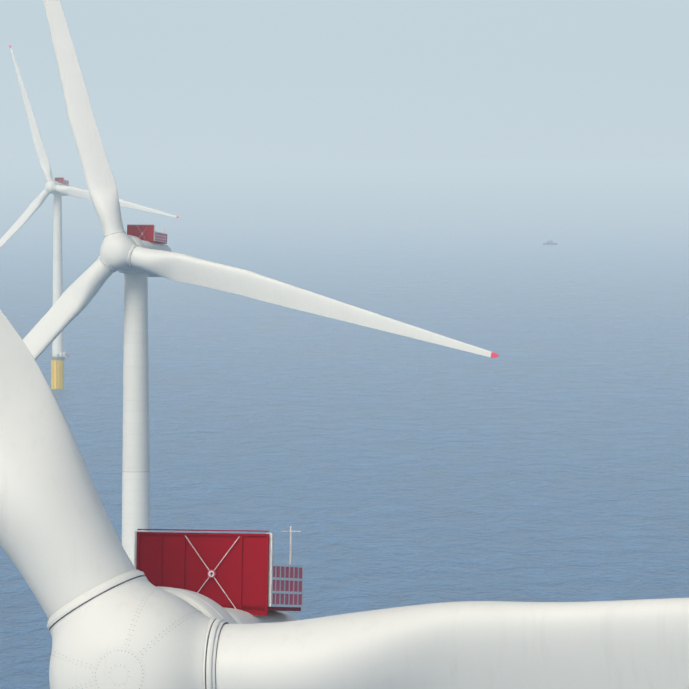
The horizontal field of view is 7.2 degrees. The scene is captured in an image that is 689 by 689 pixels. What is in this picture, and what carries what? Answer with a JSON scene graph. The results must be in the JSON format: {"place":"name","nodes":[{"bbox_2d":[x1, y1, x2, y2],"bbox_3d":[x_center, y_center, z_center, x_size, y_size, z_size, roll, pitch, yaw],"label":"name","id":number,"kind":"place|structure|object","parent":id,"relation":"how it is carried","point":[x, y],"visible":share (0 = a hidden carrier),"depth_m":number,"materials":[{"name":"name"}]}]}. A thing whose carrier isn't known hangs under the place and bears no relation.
{"place":"outdoors","nodes":[
{"label":"outdoors","id":0,"kind":"place"},
{"bbox_2d":[0,159,688,688],"bbox_3d":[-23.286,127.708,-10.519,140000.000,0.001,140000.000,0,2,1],"label":"sea","id":1,"kind":"structure","parent":0,"point":[544,457],"depth_m":3111.12,"materials":[{"name":"blue liquid"}]},
{"bbox_2d":[0,45,178,388],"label":"wind turbine","id":2,"kind":"object","parent":1,"relation":"on","point":[58,188],"visible":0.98,"depth_m":2892.76,"materials":[{"name":"white metal"}]},
{"bbox_2d":[23,0,498,565],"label":"turbine","id":3,"kind":"object","parent":1,"relation":"in","point":[137,254],"visible":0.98,"depth_m":997.56,"materials":[{"name":"white metal"}]},
{"bbox_2d":[0,309,688,688],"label":"turbine","id":4,"kind":"object","parent":1,"relation":"in","point":[184,609],"visible":1,"depth_m":202.76,"materials":[{"name":"white metal"}]},
{"bbox_2d":[543,240,557,244],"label":"vessel","id":5,"kind":"object","parent":1,"relation":"on","point":[549,242],"visible":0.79,"depth_m":7277.26,"materials":[{"name":"white metal"}]},
{"bbox_2d":[0,0,688,158],"label":"sky","id":6,"kind":"structure","parent":0,"point":[164,79],"materials":[{"name":"blue"}]}
]}

